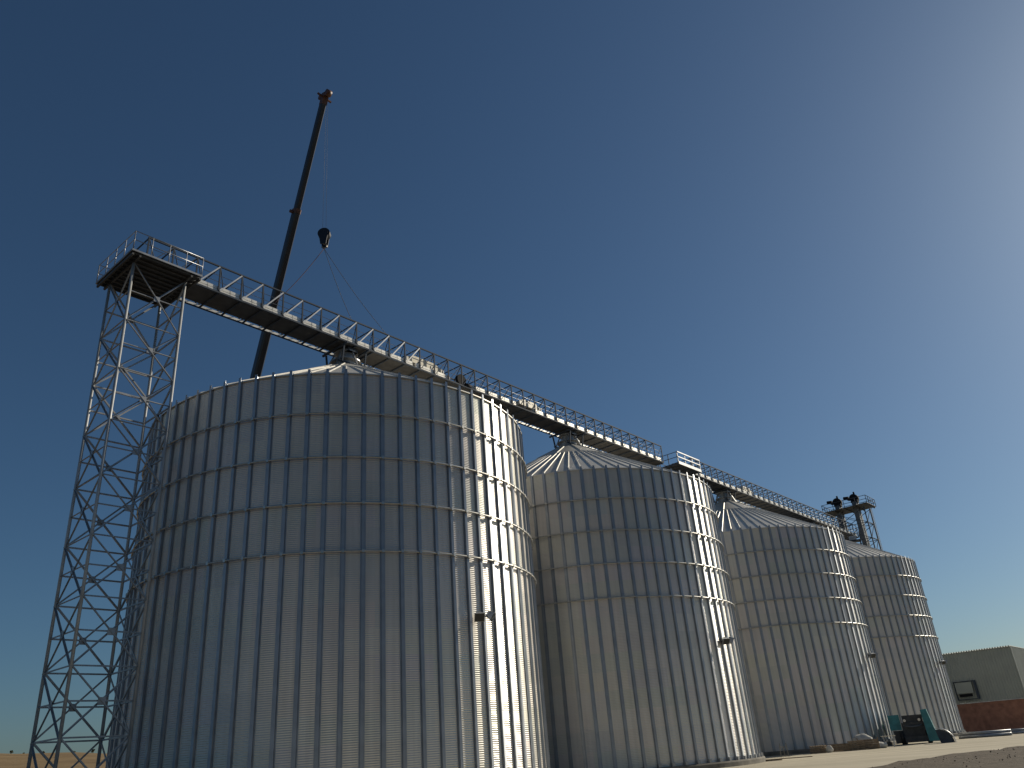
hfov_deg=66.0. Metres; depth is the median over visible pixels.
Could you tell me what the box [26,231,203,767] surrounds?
lattice tower
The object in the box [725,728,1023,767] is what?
yard
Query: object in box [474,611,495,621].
floodlight
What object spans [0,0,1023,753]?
sky
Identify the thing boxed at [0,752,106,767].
ground
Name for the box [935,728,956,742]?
curved sheet
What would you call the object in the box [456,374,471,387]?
drive motor
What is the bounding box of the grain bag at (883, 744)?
[873,742,887,748]
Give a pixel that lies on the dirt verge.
(987, 759)
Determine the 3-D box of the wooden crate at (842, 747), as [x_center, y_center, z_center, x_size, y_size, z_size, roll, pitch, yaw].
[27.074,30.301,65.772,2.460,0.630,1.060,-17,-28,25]
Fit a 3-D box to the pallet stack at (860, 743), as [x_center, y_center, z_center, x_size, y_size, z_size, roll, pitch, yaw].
[28.404,29.815,65.076,1.250,0.720,1.000,-11,-26,14]
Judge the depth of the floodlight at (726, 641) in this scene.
54.28 m
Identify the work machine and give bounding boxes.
[887,709,939,744]
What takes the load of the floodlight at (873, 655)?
attached to the grain silo at (813, 675)
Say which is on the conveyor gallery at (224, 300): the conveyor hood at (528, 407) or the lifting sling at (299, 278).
the conveyor hood at (528, 407)
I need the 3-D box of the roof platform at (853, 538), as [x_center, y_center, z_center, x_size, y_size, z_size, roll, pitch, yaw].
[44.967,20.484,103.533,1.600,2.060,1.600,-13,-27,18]
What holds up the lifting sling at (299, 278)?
hanging from the hook block
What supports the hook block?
hanging from the mobile crane
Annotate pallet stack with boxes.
[809,745,826,753]
[847,740,865,750]
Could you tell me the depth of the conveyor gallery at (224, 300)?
53.78 m
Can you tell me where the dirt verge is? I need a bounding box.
[870,746,1023,767]
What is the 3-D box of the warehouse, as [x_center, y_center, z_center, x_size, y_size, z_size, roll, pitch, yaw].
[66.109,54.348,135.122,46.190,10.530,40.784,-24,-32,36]
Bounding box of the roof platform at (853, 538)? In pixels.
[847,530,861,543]
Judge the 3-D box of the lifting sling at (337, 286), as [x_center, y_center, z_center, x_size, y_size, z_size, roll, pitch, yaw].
[-11.923,-6.813,54.069,2.072,5.561,0.032,6,-27,-22]
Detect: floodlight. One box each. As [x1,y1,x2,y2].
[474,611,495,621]
[720,637,733,644]
[867,652,877,657]
[939,660,947,664]
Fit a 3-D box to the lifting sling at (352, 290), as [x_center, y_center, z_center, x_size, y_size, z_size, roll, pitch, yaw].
[-10.888,-6.391,55.143,5.043,5.572,0.031,15,-31,-35]
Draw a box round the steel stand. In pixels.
[779,743,788,756]
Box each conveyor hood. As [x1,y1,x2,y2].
[406,356,443,373]
[516,399,540,410]
[739,486,752,493]
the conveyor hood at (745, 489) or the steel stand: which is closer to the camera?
the steel stand
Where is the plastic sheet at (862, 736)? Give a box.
[853,734,872,746]
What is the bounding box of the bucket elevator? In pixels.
[821,492,882,549]
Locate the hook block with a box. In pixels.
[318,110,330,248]
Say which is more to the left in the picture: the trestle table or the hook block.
the hook block
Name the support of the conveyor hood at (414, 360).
on the conveyor gallery at (224, 300)
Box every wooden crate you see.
[821,743,849,751]
[856,737,879,748]
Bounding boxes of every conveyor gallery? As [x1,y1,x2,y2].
[137,237,663,465]
[672,458,858,539]
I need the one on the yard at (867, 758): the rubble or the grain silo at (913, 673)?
the grain silo at (913, 673)
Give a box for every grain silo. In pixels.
[105,349,549,767]
[526,433,765,767]
[714,491,897,756]
[812,523,965,736]
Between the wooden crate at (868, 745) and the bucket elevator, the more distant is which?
the bucket elevator
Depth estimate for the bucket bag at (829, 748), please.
64.27 m
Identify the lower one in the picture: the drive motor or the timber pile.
the timber pile
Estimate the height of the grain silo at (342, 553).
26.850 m
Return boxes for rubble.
[871,748,1015,767]
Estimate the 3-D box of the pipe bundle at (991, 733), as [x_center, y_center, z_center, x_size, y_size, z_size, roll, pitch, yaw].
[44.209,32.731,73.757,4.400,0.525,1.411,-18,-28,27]
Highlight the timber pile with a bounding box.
[778,756,812,758]
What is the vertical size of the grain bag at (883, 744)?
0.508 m
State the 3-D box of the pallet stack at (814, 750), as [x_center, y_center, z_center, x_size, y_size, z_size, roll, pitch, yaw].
[25.255,30.142,65.050,1.250,0.570,1.000,-16,-27,22]
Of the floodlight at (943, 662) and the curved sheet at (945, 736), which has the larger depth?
the floodlight at (943, 662)
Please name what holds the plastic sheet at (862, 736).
on the yard at (867, 758)
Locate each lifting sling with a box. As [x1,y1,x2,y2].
[271,249,323,305]
[324,249,350,317]
[325,250,383,330]
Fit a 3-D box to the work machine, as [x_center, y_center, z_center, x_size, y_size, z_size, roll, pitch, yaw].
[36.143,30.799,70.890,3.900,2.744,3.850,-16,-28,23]
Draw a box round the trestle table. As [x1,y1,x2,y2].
[880,735,894,746]
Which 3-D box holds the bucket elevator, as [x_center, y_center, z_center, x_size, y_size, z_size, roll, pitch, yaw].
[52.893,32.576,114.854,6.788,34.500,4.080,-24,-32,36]
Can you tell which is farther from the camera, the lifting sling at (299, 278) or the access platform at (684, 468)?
the access platform at (684, 468)
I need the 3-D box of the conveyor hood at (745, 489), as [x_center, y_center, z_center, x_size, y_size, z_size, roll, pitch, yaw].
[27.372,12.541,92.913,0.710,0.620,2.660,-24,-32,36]
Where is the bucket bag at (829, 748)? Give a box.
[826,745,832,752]
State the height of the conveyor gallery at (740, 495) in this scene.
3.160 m
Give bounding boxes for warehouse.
[942,645,1023,731]
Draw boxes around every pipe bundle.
[958,729,1012,738]
[1011,728,1023,733]
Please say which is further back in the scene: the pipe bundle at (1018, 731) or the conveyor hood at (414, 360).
the pipe bundle at (1018, 731)
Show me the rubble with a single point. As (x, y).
(976, 758)
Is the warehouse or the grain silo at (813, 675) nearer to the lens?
the grain silo at (813, 675)
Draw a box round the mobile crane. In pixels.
[250,89,331,378]
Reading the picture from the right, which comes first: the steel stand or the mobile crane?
the steel stand
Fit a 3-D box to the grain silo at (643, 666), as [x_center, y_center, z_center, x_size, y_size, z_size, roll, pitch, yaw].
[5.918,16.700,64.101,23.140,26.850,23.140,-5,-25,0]
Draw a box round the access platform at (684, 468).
[658,451,701,475]

